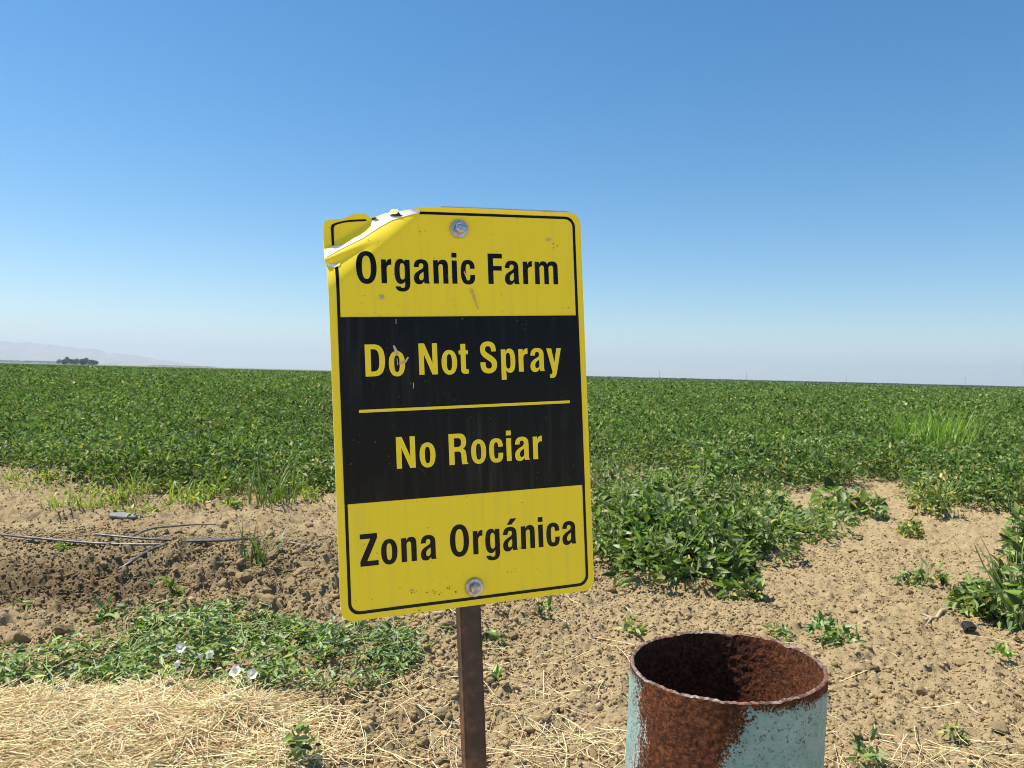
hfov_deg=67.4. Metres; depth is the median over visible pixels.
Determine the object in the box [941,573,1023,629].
leafy plant
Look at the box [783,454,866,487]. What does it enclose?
crop plant
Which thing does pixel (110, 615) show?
weed
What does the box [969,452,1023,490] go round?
crop plant
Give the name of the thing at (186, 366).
distant treeline
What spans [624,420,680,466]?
crop plant
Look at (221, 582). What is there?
soil clod
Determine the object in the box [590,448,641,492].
leafy plant
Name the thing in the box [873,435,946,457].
crop plant
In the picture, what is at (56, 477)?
weed
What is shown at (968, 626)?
plastic scrap
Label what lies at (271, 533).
soil clod
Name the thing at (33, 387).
crop field
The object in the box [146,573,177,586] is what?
weed
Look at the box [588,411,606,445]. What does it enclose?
crop plant
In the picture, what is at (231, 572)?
soil clod
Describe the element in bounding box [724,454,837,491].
crop plant
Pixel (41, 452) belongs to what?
crop plant
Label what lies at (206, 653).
bindweed
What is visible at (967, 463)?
crop plant
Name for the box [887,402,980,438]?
grass tuft
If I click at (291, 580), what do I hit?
soil clod
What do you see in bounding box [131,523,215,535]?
drip tube
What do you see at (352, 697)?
soil clod
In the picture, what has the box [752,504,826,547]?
leafy plant
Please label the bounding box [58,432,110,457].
crop plant
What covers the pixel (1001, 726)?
soil clod
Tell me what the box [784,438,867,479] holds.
crop plant
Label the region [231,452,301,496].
crop plant
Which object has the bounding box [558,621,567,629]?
soil clod
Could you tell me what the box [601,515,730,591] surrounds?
leafy plant
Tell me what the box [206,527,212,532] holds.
soil clod
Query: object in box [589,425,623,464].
crop plant
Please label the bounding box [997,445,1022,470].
crop plant
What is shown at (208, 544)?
soil clod
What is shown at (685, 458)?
crop plant
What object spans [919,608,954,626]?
dead root
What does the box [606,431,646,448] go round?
crop plant
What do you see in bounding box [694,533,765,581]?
leafy plant
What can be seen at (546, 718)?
soil clod
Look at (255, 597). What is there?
soil clod
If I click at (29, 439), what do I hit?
crop plant
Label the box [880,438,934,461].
crop plant
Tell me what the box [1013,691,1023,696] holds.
soil clod
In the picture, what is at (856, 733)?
soil clod
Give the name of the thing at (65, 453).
crop plant
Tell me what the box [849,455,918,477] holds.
crop plant
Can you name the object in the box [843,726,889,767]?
weed
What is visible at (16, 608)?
soil clod
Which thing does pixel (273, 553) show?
soil clod
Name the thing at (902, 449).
crop plant
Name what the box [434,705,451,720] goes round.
soil clod
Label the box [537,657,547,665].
soil clod
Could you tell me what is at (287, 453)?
crop plant
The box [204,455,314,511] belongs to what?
grass tuft
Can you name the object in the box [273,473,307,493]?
weed
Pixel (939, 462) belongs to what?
crop plant
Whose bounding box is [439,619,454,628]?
soil clod
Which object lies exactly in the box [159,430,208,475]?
crop plant
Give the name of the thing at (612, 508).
leafy plant
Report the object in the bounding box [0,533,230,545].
drip tube
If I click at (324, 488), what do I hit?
plant
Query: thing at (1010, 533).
leafy plant
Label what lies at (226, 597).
soil clod
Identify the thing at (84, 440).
crop plant
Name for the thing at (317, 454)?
crop plant
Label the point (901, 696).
soil clod
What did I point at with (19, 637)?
soil clod
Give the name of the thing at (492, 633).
weed
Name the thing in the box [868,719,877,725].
soil clod
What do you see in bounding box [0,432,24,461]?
crop plant
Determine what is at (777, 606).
stick
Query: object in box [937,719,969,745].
weed
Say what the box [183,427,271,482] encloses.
crop plant
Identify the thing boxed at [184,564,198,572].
soil clod
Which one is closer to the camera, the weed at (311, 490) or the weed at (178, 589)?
the weed at (178, 589)
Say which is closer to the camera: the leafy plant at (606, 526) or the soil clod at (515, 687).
the soil clod at (515, 687)
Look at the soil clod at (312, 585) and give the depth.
4.13 m
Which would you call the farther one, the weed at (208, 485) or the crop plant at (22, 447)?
the crop plant at (22, 447)
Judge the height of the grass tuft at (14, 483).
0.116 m
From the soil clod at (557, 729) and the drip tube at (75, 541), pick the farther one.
the drip tube at (75, 541)
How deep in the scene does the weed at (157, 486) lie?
7.16 m
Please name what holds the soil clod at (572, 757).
on the ground
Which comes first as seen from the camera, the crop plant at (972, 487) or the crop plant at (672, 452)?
the crop plant at (972, 487)
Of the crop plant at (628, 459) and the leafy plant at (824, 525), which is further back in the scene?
the crop plant at (628, 459)
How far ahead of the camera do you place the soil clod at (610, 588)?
4.25 m
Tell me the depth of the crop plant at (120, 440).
8.85 m
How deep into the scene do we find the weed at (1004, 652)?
3.31 m
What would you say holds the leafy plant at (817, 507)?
on the ground
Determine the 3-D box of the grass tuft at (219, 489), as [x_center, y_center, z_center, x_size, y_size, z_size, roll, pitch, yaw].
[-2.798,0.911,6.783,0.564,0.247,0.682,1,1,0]
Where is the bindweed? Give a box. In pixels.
[0,596,353,700]
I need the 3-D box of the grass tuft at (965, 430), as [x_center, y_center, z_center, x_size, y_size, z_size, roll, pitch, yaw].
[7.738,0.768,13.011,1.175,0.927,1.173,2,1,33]
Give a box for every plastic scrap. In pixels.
[53,684,74,691]
[961,621,976,631]
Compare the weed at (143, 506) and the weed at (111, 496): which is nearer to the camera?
the weed at (143, 506)
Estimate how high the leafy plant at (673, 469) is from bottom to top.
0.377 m
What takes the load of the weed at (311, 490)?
on the ground
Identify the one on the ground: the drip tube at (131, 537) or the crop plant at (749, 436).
the crop plant at (749, 436)
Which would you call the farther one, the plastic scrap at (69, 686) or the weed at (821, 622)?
the weed at (821, 622)
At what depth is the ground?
3.81 m
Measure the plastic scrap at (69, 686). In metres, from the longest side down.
0.064 x 0.039 x 0.018 m
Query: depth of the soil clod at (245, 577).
4.29 m
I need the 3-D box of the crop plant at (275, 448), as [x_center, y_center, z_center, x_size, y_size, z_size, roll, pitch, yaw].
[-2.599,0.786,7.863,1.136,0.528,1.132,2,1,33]
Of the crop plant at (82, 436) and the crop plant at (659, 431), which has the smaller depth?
the crop plant at (82, 436)
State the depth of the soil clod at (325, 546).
4.71 m
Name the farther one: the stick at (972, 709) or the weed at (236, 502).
the weed at (236, 502)
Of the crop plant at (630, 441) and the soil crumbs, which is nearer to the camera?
the soil crumbs
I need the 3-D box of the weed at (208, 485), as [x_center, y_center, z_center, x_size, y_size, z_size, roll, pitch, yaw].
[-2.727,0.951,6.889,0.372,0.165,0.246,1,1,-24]
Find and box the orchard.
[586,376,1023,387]
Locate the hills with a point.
(24, 351)
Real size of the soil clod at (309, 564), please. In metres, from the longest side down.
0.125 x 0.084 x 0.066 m
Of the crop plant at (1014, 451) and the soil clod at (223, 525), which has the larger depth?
the crop plant at (1014, 451)
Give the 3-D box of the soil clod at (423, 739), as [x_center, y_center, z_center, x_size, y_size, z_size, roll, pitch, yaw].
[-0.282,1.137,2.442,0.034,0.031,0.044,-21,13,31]
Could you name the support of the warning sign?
on the ground
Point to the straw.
(172, 711)
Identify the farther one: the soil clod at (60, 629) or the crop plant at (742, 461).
the crop plant at (742, 461)
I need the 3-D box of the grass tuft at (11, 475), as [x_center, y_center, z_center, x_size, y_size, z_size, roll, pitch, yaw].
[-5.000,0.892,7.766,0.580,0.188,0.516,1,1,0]
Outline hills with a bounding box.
[0,341,218,367]
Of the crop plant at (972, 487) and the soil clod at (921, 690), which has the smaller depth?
the soil clod at (921, 690)
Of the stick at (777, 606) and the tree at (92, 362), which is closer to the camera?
the stick at (777, 606)
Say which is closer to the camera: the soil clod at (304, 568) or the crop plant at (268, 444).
the soil clod at (304, 568)
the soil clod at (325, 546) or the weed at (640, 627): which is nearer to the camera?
the weed at (640, 627)
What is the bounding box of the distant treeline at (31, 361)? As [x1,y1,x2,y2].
[0,360,60,363]
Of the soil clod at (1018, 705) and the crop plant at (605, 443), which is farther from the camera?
the crop plant at (605, 443)
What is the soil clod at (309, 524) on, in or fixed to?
on the ground
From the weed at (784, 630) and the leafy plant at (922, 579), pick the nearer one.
the weed at (784, 630)
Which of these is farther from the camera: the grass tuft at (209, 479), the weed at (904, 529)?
the grass tuft at (209, 479)
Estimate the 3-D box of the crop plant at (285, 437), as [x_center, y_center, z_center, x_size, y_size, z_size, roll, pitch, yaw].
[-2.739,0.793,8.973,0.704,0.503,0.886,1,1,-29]
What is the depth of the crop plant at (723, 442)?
9.20 m
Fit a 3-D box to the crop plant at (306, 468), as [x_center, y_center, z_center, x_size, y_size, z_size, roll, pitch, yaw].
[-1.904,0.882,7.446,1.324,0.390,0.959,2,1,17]
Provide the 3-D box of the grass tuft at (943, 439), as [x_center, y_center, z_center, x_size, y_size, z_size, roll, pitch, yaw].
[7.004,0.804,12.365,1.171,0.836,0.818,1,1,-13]
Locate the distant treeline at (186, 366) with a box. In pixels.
[153,365,214,367]
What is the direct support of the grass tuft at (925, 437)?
on the ground
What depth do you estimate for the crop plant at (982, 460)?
8.77 m
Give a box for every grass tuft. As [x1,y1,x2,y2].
[0,476,56,492]
[1,466,35,480]
[26,473,109,511]
[40,491,87,507]
[70,487,130,509]
[98,465,174,499]
[111,497,175,512]
[147,475,225,504]
[163,473,232,504]
[188,465,254,493]
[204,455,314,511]
[209,470,270,495]
[229,516,300,567]
[280,462,314,494]
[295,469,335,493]
[883,410,949,444]
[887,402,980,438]
[900,399,975,447]
[917,412,978,451]
[930,405,1002,445]
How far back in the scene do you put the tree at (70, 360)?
1347.41 m
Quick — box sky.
[0,0,1023,386]
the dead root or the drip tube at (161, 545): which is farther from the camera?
the drip tube at (161, 545)
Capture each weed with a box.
[12,598,31,610]
[30,468,68,483]
[54,541,76,552]
[74,480,112,495]
[81,593,130,624]
[96,490,129,504]
[108,502,159,517]
[136,475,175,495]
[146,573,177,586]
[164,469,199,493]
[165,585,185,597]
[167,489,209,506]
[189,482,227,499]
[216,490,244,508]
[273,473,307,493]
[283,715,323,761]
[293,483,323,500]
[294,615,456,693]
[300,627,322,643]
[482,628,508,647]
[487,663,505,682]
[534,595,557,616]
[613,612,646,635]
[761,619,794,641]
[801,610,853,645]
[818,625,867,648]
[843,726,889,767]
[894,517,925,539]
[907,468,964,518]
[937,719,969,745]
[986,641,1016,661]
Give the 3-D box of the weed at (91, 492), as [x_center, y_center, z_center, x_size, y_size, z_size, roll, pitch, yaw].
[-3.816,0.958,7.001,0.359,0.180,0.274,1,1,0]
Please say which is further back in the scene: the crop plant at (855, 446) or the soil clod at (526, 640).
the crop plant at (855, 446)
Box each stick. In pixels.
[768,604,787,607]
[849,666,879,673]
[947,700,982,715]
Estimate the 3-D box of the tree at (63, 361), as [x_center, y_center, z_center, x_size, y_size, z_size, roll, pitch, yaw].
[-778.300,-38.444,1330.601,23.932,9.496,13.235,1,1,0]
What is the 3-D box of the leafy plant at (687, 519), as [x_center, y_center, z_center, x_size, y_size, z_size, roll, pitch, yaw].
[0.988,0.923,4.844,0.941,0.563,0.785,1,1,0]
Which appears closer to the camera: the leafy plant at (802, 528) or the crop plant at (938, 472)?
the leafy plant at (802, 528)
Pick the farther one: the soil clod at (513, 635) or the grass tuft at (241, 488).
the grass tuft at (241, 488)
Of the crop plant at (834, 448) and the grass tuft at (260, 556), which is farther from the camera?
the crop plant at (834, 448)
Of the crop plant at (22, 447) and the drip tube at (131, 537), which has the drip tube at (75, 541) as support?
the drip tube at (131, 537)
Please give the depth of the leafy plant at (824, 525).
5.91 m
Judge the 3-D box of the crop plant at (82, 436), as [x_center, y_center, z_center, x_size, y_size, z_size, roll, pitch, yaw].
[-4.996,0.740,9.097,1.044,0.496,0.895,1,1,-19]
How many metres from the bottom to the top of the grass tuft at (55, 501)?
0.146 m
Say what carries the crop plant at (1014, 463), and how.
on the ground
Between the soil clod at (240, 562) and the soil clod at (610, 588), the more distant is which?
the soil clod at (240, 562)
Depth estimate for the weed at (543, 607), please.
3.72 m
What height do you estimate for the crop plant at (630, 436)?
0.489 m
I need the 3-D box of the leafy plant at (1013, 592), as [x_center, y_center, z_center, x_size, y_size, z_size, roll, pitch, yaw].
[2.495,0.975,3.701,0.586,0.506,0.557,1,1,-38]
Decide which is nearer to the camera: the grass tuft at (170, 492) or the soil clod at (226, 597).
the soil clod at (226, 597)
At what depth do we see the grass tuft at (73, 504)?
6.07 m
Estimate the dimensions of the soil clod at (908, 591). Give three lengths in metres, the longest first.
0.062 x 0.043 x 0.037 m
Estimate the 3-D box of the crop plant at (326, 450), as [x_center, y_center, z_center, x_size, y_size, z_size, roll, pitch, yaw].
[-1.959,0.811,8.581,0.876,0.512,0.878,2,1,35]
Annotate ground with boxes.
[0,362,1023,767]
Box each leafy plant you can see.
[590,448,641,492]
[590,471,657,529]
[592,481,697,567]
[592,507,667,570]
[596,483,746,578]
[601,464,710,517]
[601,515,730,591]
[609,460,704,501]
[624,463,729,508]
[690,441,740,509]
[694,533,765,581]
[698,485,808,526]
[699,491,804,564]
[700,472,791,507]
[712,571,768,600]
[746,506,858,544]
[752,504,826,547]
[799,504,865,526]
[808,476,890,519]
[890,557,954,589]
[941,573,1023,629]
[956,536,1023,632]
[995,502,1023,564]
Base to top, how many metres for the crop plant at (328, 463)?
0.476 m
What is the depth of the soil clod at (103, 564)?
4.45 m
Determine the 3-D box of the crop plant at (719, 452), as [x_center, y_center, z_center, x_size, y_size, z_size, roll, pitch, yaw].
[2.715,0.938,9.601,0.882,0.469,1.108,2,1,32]
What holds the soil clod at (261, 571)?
on the ground
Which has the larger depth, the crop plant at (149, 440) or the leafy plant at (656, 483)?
the crop plant at (149, 440)
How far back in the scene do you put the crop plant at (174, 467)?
7.74 m
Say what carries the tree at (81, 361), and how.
on the ground
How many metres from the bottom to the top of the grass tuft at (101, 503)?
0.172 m
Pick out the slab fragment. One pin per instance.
(119, 515)
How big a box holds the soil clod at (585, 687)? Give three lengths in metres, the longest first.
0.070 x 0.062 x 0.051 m
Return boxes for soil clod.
[3,630,30,646]
[6,605,19,611]
[52,624,74,635]
[75,607,90,613]
[100,560,107,567]
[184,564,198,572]
[204,542,213,546]
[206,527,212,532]
[215,594,231,607]
[217,578,227,587]
[219,523,226,528]
[225,568,239,575]
[235,572,253,584]
[236,558,245,566]
[251,593,263,604]
[257,568,269,575]
[259,593,276,605]
[262,587,271,593]
[267,530,273,535]
[268,550,277,558]
[282,576,297,587]
[292,569,303,576]
[295,566,308,570]
[299,561,315,567]
[306,522,313,527]
[309,578,322,589]
[318,543,331,552]
[350,693,358,699]
[416,736,427,747]
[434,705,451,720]
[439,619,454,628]
[509,631,517,639]
[512,685,519,690]
[524,638,532,644]
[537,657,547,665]
[537,714,550,724]
[552,726,562,733]
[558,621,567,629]
[567,751,576,759]
[581,684,595,691]
[607,585,615,591]
[684,613,692,618]
[797,610,807,614]
[851,730,861,739]
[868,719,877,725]
[898,694,905,699]
[905,588,913,594]
[916,686,927,695]
[951,659,964,666]
[988,721,1009,733]
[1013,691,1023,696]
[1014,702,1023,711]
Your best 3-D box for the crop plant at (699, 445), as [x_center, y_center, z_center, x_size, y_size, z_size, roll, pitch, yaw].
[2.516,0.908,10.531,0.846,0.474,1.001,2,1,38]
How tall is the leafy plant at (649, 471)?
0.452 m
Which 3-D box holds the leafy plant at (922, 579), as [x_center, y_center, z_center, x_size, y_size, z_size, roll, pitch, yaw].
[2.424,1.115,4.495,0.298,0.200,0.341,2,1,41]
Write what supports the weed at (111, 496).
on the ground
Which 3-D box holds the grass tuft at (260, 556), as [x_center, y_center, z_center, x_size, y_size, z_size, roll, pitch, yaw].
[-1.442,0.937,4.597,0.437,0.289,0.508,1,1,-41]
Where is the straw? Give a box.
[0,569,1023,767]
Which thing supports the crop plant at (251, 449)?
on the ground
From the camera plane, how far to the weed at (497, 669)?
2.94 m
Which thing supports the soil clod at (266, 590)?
on the ground
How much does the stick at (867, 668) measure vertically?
0.031 m
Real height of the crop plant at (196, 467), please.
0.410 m
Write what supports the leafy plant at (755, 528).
on the ground
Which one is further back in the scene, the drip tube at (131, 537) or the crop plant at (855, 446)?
the crop plant at (855, 446)
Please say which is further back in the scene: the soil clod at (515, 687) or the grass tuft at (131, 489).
the grass tuft at (131, 489)
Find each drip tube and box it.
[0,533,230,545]
[95,533,255,540]
[118,537,246,569]
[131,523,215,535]
[290,541,320,546]
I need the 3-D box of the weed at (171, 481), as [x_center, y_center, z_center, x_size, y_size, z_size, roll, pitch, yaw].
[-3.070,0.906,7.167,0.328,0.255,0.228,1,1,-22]
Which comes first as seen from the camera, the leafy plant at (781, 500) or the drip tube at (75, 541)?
the drip tube at (75, 541)
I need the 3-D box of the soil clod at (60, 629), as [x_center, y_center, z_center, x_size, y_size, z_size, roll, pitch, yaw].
[-1.966,1.077,3.354,0.064,0.055,0.094,-22,-34,31]
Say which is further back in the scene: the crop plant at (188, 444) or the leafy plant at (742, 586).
the crop plant at (188, 444)
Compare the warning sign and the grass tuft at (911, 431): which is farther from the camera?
the grass tuft at (911, 431)
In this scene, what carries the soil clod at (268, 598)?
on the ground
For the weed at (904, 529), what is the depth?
6.04 m
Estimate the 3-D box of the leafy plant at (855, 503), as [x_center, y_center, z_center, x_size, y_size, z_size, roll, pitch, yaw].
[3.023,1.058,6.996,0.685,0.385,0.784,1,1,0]
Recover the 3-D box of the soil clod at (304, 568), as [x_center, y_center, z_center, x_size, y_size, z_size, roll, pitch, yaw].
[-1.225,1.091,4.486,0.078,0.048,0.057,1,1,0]
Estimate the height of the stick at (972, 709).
0.031 m
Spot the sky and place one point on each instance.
(782, 190)
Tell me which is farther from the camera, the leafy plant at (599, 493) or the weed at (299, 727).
the leafy plant at (599, 493)
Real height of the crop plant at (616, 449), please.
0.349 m
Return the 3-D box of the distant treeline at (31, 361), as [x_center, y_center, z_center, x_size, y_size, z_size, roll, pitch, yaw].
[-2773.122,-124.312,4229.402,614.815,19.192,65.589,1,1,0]
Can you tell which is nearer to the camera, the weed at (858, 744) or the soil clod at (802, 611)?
the weed at (858, 744)
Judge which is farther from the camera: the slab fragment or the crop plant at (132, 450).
the crop plant at (132, 450)
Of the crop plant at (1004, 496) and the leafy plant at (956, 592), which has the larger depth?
the crop plant at (1004, 496)
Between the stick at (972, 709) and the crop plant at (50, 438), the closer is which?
the stick at (972, 709)
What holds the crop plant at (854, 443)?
on the ground
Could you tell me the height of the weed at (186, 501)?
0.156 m
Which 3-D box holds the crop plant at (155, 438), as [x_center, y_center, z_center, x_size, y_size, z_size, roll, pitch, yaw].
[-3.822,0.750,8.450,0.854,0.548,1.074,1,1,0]
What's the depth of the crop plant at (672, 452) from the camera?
9.94 m
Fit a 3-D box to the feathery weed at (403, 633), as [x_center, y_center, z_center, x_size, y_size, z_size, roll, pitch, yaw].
[-0.590,1.070,3.128,0.661,0.136,0.849,2,1,19]
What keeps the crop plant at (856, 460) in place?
on the ground
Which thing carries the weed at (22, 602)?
on the ground
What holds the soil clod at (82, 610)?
on the ground
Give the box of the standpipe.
[625,631,828,767]
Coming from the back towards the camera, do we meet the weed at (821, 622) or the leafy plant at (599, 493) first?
the leafy plant at (599, 493)
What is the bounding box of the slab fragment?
[108,512,137,518]
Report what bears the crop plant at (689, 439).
on the ground
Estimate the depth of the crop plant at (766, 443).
9.25 m
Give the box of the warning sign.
[323,206,593,767]
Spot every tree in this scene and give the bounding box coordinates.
[56,359,70,363]
[64,357,74,364]
[73,358,90,364]
[85,358,95,364]
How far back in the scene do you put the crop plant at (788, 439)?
9.92 m
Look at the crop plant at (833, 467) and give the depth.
8.89 m
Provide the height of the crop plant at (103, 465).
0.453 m
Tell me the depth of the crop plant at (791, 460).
8.93 m
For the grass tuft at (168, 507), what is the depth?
6.37 m
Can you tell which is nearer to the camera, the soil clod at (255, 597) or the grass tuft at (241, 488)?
the soil clod at (255, 597)
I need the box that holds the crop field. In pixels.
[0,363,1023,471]
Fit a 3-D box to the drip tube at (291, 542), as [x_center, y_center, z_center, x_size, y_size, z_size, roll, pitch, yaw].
[-1.240,1.053,5.037,0.404,0.058,0.124,1,1,-32]
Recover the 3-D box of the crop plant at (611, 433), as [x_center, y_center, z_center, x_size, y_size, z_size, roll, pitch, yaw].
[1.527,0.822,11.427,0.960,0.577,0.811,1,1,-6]
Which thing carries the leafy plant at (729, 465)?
on the ground
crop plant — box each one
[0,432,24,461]
[0,432,59,470]
[1,430,63,457]
[4,436,67,464]
[17,431,133,483]
[22,427,98,458]
[44,426,131,467]
[57,435,144,472]
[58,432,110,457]
[65,440,148,486]
[75,435,187,477]
[99,433,155,464]
[104,428,212,491]
[118,427,193,474]
[125,451,246,493]
[137,450,220,485]
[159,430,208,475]
[163,429,248,461]
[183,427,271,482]
[198,433,314,484]
[219,431,281,476]
[221,435,297,463]
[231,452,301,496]
[241,440,303,474]
[252,454,335,494]
[267,431,309,465]
[287,443,335,482]
[297,434,333,460]
[311,450,335,490]
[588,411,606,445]
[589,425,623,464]
[589,433,619,455]
[589,440,651,470]
[590,419,640,452]
[601,440,661,463]
[606,428,665,461]
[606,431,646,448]
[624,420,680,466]
[636,435,696,471]
[643,421,695,448]
[659,432,713,460]
[663,447,718,472]
[670,434,714,450]
[671,430,748,477]
[684,425,771,476]
[686,444,760,486]
[690,440,755,474]
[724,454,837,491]
[731,422,810,469]
[734,430,825,477]
[738,450,819,484]
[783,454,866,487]
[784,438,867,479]
[806,449,870,482]
[813,442,866,463]
[823,438,872,450]
[831,450,875,471]
[832,432,880,469]
[843,443,912,482]
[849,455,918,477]
[859,429,933,479]
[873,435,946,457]
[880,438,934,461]
[891,470,1022,512]
[895,453,954,490]
[899,447,971,487]
[899,462,983,499]
[933,460,1023,504]
[936,461,989,496]
[937,448,1010,471]
[956,471,1023,511]
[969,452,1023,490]
[980,451,1023,499]
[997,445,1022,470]
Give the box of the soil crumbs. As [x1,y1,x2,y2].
[0,470,1023,767]
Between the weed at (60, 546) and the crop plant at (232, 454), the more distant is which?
the crop plant at (232, 454)
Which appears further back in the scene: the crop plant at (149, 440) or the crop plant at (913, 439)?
the crop plant at (913, 439)
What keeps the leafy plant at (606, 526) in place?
on the ground
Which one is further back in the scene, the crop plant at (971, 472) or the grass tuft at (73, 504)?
the crop plant at (971, 472)
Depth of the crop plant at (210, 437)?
8.91 m
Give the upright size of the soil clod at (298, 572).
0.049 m
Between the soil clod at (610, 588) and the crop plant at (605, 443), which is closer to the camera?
the soil clod at (610, 588)
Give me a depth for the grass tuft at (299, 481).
7.24 m
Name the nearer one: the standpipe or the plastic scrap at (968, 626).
the standpipe
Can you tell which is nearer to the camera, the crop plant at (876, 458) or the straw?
the straw
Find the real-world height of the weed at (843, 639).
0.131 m
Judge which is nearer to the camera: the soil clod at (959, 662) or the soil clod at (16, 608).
the soil clod at (959, 662)
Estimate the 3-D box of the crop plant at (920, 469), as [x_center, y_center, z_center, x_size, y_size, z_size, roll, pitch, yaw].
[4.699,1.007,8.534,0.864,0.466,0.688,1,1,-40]
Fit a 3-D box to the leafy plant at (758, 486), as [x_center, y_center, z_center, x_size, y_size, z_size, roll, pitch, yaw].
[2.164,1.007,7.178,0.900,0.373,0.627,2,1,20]
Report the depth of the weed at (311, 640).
3.25 m
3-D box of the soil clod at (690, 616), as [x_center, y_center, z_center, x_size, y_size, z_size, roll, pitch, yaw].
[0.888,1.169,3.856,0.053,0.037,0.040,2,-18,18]

